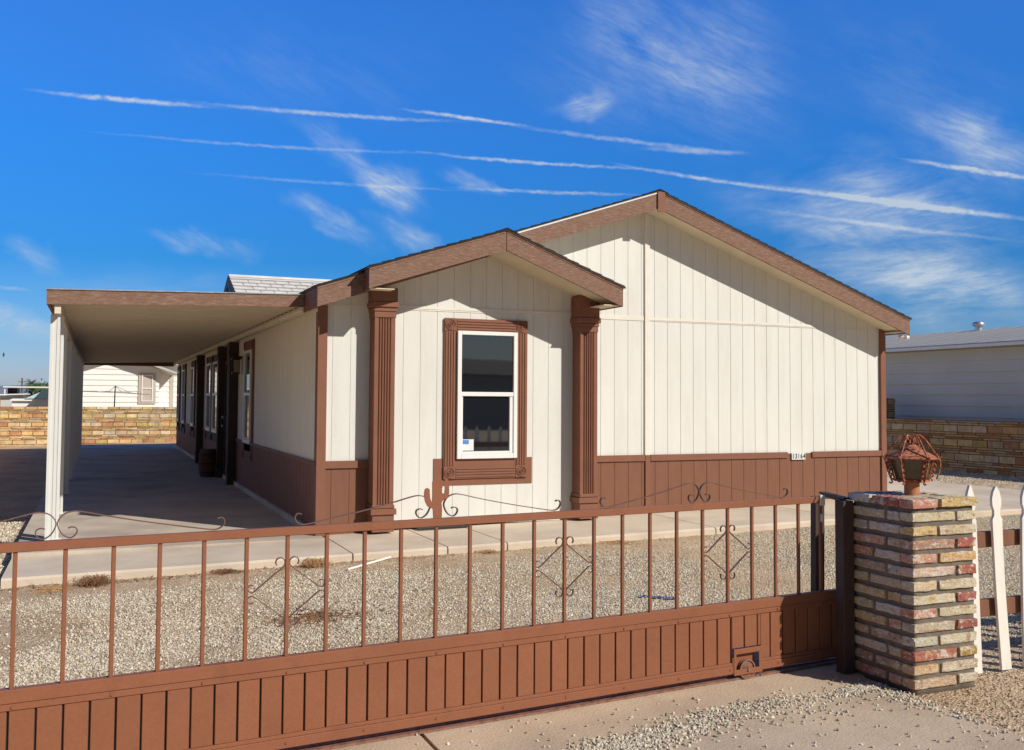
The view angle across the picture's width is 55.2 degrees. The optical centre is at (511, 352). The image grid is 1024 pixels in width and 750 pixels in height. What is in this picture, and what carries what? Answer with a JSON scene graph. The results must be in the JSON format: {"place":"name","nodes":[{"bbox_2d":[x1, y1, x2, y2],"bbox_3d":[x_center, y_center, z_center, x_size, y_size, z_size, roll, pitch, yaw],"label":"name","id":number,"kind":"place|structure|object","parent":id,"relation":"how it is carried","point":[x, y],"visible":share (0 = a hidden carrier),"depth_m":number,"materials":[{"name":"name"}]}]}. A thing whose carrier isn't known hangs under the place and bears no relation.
{"place":"outdoors","nodes":[
{"label":"outdoors","id":0,"kind":"place"},
{"bbox_2d":[0,385,45,395],"bbox_3d":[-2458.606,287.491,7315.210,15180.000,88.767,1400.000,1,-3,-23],"label":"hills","id":1,"kind":"structure","parent":0,"point":[2,390],"depth_m":6513.12,"materials":[{"name":"white"}]},
{"bbox_2d":[83,364,177,406],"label":"neighbour house","id":2,"kind":"structure","parent":0,"point":[158,384],"depth_m":41.92,"materials":[{"name":"white"}]},
{"bbox_2d":[138,373,155,403],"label":"window","id":3,"kind":"structure","parent":2,"relation":"in","point":[147,381],"depth_m":42.14,"materials":[{"name":"white plastic"}]},
{"bbox_2d":[12,444,323,558],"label":"patio","id":4,"kind":"structure","parent":0,"point":[163,483],"depth_m":13.87,"materials":[{"name":"concrete"}]},
{"bbox_2d":[44,288,304,539],"bbox_3d":[-7.524,1.051,19.830,2.632,2.672,20.362,1,-3,-23],"label":"carport","id":5,"kind":"object","parent":4,"relation":"on","point":[125,327],"visible":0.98,"depth_m":12.53,"materials":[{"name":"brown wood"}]},
{"bbox_2d":[198,449,215,476],"bbox_3d":[-5.748,2.080,18.560,0.378,0.520,0.378,1,-3,-23],"label":"barrel planter","id":6,"kind":"object","parent":4,"relation":"on","point":[206,461],"visible":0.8,"depth_m":18.41,"materials":[{"name":"brown wood"}]},
{"bbox_2d":[0,396,1023,749],"bbox_3d":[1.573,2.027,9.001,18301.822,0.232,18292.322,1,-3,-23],"label":"ground","id":7,"kind":"structure","parent":0,"point":[22,480],"depth_m":8.10,"materials":[{"name":"grey gravel"}]},
{"bbox_2d":[0,394,29,408],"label":"shed","id":8,"kind":"structure","parent":7,"relation":"on","point":[5,401],"depth_m":48.82,"materials":[{"name":"white"}]},
{"bbox_2d":[3,386,48,395],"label":"canopy","id":9,"kind":"object","parent":7,"relation":"on","point":[13,389],"visible":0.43,"depth_m":52.38,"materials":[{"name":"white metal"}]},
{"bbox_2d":[10,389,48,406],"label":"shed","id":10,"kind":"structure","parent":7,"relation":"on","point":[39,399],"depth_m":44.88,"materials":[{"name":"white"}]},
{"bbox_2d":[24,379,36,393],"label":"palm tree","id":11,"kind":"object","parent":7,"relation":"on","point":[29,383],"visible":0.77,"depth_m":80.82,"materials":[{"name":"green plant"}]},
{"bbox_2d":[21,378,48,397],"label":"shrub","id":12,"kind":"object","parent":7,"relation":"on","point":[35,390],"visible":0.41,"depth_m":59.38,"materials":[{"name":"green plant"}]},
{"bbox_2d":[27,585,77,594],"bbox_3d":[-3.832,1.968,8.149,0.430,0.028,0.392,-2,-4,41],"label":"dry weed","id":13,"kind":"object","parent":7,"relation":"on","point":[47,589],"visible":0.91,"depth_m":8.16,"materials":[{"name":"plant"}]},
{"bbox_2d":[0,407,176,445],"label":"block wall","id":14,"kind":"structure","parent":7,"relation":"on","point":[29,425],"depth_m":34.54,"materials":[{"name":"beige brick"}]},
{"bbox_2d":[67,573,120,588],"bbox_3d":[-3.571,1.948,8.408,0.473,0.092,0.418,0,-3,0],"label":"dry weed","id":15,"kind":"object","parent":7,"relation":"on","point":[91,581],"visible":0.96,"depth_m":8.36,"materials":[{"name":"brown plant"}]},
{"bbox_2d":[83,386,149,406],"bbox_3d":[-15.109,2.250,36.789,2.243,2.061,1.708,-1,-3,19],"label":"clothes dryer","id":16,"kind":"object","parent":7,"relation":"on","point":[115,392],"visible":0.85,"depth_m":37.02,"materials":[{"name":"black metal"}]},
{"bbox_2d":[208,568,242,575],"bbox_3d":[-2.618,1.989,8.946,0.387,0.043,0.336,-2,-3,39],"label":"dry weed","id":17,"kind":"object","parent":7,"relation":"on","point":[225,571],"visible":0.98,"depth_m":8.92,"materials":[{"name":"brown plant"}]},
{"bbox_2d":[298,557,336,567],"bbox_3d":[-1.822,1.963,9.198,0.374,0.083,0.333,-1,-3,32],"label":"dry weed","id":18,"kind":"object","parent":7,"relation":"on","point":[311,563],"visible":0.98,"depth_m":9.16,"materials":[{"name":"plant"}]},
{"bbox_2d":[263,608,376,628],"bbox_3d":[-1.478,1.951,7.260,0.801,0.028,0.762,-2,-4,41],"label":"dry weed","id":19,"kind":"object","parent":7,"relation":"on","point":[311,615],"visible":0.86,"depth_m":7.25,"materials":[{"name":"brown plant"}]},
{"bbox_2d":[2,536,691,630],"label":"leaf litter","id":20,"kind":"object","parent":7,"relation":"on","point":[282,605],"visible":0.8,"depth_m":8.40,"materials":[{"name":"brown plant"}]},
{"bbox_2d":[346,556,390,570],"bbox_3d":[-1.347,1.988,9.271,0.022,0.040,0.683,-1,-3,28],"label":"pipe","id":21,"kind":"object","parent":7,"relation":"on","point":[368,563],"visible":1,"depth_m":9.28,"materials":[{"name":"white plastic"}]},
{"bbox_2d":[476,549,499,553],"bbox_3d":[-0.255,2.012,9.957,0.289,0.038,0.271,1,-3,-23],"label":"dry weed","id":22,"kind":"object","parent":7,"relation":"on","point":[489,551],"visible":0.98,"depth_m":9.93,"materials":[{"name":"plant"}]},
{"bbox_2d":[1,477,1020,588],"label":"walkway","id":23,"kind":"structure","parent":7,"relation":"on","point":[45,570],"depth_m":10.30,"materials":[{"name":"concrete"}]},
{"bbox_2d":[415,525,467,529],"bbox_3d":[-0.870,1.995,11.340,0.600,0.014,0.465,1,-3,-23],"label":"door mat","id":24,"kind":"object","parent":23,"relation":"on","point":[453,526],"depth_m":11.16,"materials":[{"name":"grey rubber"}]},
{"bbox_2d":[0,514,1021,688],"bbox_3d":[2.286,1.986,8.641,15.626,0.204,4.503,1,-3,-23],"label":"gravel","id":25,"kind":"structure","parent":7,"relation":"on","point":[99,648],"depth_m":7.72,"materials":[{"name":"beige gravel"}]},
{"bbox_2d":[0,465,1023,578],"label":"gravel","id":26,"kind":"structure","parent":7,"relation":"on","point":[9,526],"depth_m":16.72,"materials":[{"name":"grey gravel"}]},
{"bbox_2d":[174,189,911,536],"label":"house","id":27,"kind":"structure","parent":7,"relation":"on","point":[638,347],"depth_m":12.81,"materials":[{"name":"beige paint"}]},
{"bbox_2d":[176,366,180,430],"bbox_3d":[-9.845,1.339,28.922,0.049,1.912,1.002,1,-3,-23],"label":"window","id":28,"kind":"structure","parent":27,"relation":"in","point":[179,367],"depth_m":28.62,"materials":[{"name":"white glass"}]},
{"bbox_2d":[181,363,186,433],"bbox_3d":[-9.104,1.261,27.174,0.049,1.912,1.052,1,-3,-23],"label":"window","id":29,"kind":"structure","parent":27,"relation":"in","point":[184,372],"depth_m":26.84,"materials":[{"name":"white glass"}]},
{"bbox_2d":[190,360,195,437],"bbox_3d":[-8.013,1.147,24.598,0.049,1.912,1.052,1,-3,-23],"label":"window","id":30,"kind":"structure","parent":27,"relation":"in","point":[193,369],"depth_m":24.39,"materials":[{"name":"white glass"}]},
{"bbox_2d":[205,356,212,439],"bbox_3d":[-6.515,0.966,21.067,0.049,1.782,1.202,1,-3,-23],"label":"window","id":31,"kind":"structure","parent":27,"relation":"in","point":[208,404],"depth_m":21.13,"materials":[{"name":"white plastic"}]},
{"bbox_2d":[211,354,217,441],"bbox_3d":[-6.024,0.915,19.907,0.049,1.782,1.202,1,-3,-23],"label":"window","id":32,"kind":"structure","parent":27,"relation":"in","point":[214,366],"depth_m":20.13,"materials":[{"name":"white glass"}]},
{"bbox_2d":[222,361,227,474],"bbox_3d":[-5.144,1.199,17.724,0.114,2.140,1.120,1,-3,-23],"label":"door","id":33,"kind":"structure","parent":27,"relation":"in","point":[224,417],"depth_m":18.17,"materials":[{"name":"brown paint"}]},
{"bbox_2d":[242,339,254,461],"bbox_3d":[-4.223,0.752,15.656,0.049,1.912,1.052,1,-3,-23],"label":"window","id":34,"kind":"structure","parent":27,"relation":"in","point":[249,346],"depth_m":15.59,"materials":[{"name":"white plastic"}]},
{"bbox_2d":[433,318,531,485],"bbox_3d":[-0.320,0.572,11.525,1.240,1.941,0.057,1,-3,-23],"label":"window","id":35,"kind":"structure","parent":27,"relation":"in","point":[488,428],"depth_m":11.53,"materials":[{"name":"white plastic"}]},
{"bbox_2d":[597,540,635,545],"bbox_3d":[1.106,2.030,10.548,0.580,0.028,0.560,1,-3,-23],"label":"dry weed","id":36,"kind":"object","parent":7,"relation":"on","point":[612,542],"visible":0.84,"depth_m":10.49,"materials":[{"name":"plant"}]},
{"bbox_2d":[848,490,977,695],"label":"brick pillar","id":37,"kind":"structure","parent":7,"relation":"on","point":[915,622],"depth_m":5.64,"materials":[{"name":"beige brick"}]},
{"bbox_2d":[882,434,941,495],"bbox_3d":[2.391,0.670,5.864,0.316,0.368,0.333,1,-3,-23],"label":"lantern","id":38,"kind":"object","parent":37,"relation":"on","point":[912,464],"visible":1,"depth_m":5.82,"materials":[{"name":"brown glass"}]},
{"bbox_2d":[885,321,1023,421],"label":"neighbour house","id":39,"kind":"structure","parent":7,"relation":"on","point":[977,374],"depth_m":23.01,"materials":[{"name":"grey"}]},
{"bbox_2d":[886,418,1023,476],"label":"block wall","id":40,"kind":"structure","parent":7,"relation":"on","point":[986,447],"depth_m":20.57,"materials":[{"name":"brown brick"}]},
{"bbox_2d":[922,629,1023,732],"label":"pebbles","id":41,"kind":"object","parent":7,"relation":"on","point":[986,695],"visible":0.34,"depth_m":5.54,"materials":[{"name":"grey gravel"}]},
{"bbox_2d":[965,485,1023,673],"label":"picket fence","id":42,"kind":"object","parent":7,"relation":"on","point":[1000,605],"visible":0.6,"depth_m":6.00,"materials":[{"name":"white wood"}]},
{"bbox_2d":[0,0,1023,385],"label":"sky","id":43,"kind":"structure","parent":0,"point":[877,146],"materials":[{"name":"blue"}]},
{"bbox_2d":[639,594,674,598],"bbox_3d":[1.186,1.983,7.980,0.305,0.026,0.069,-1,-3,18],"label":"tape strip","id":44,"kind":"object","parent":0,"point":[640,595],"visible":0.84,"depth_m":7.97,"materials":[{"name":"blue plastic"}]},
{"bbox_2d":[330,663,1023,749],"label":"driveway","id":45,"kind":"structure","parent":0,"point":[899,721],"depth_m":4.94,"materials":[{"name":"concrete"}]},
{"bbox_2d":[279,657,835,749],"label":"gate track","id":46,"kind":"structure","parent":45,"relation":"on","point":[359,740],"depth_m":5.13,"materials":[{"name":"brown metal"}]},
{"bbox_2d":[0,477,835,749],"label":"sliding gate","id":47,"kind":"structure","parent":46,"relation":"on","point":[287,700],"depth_m":4.77,"materials":[{"name":"brown metal"}]},
{"bbox_2d":[404,674,1022,749],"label":"loose gravel","id":48,"kind":"structure","parent":45,"relation":"on","point":[656,736],"depth_m":5.02,"materials":[{"name":"grey gravel"}]},
{"bbox_2d":[811,492,855,674],"bbox_3d":[2.005,1.421,6.143,0.120,1.061,0.493,1,-3,-7],"label":"gate post","id":49,"kind":"object","parent":45,"relation":"on","point":[845,590],"visible":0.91,"depth_m":5.92,"materials":[{"name":"brown metal"}]},
{"bbox_2d":[886,398,894,417],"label":"block pillar","id":50,"kind":"structure","parent":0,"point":[890,407],"depth_m":23.86,"materials":[{"name":"brown brick"}]}
]}

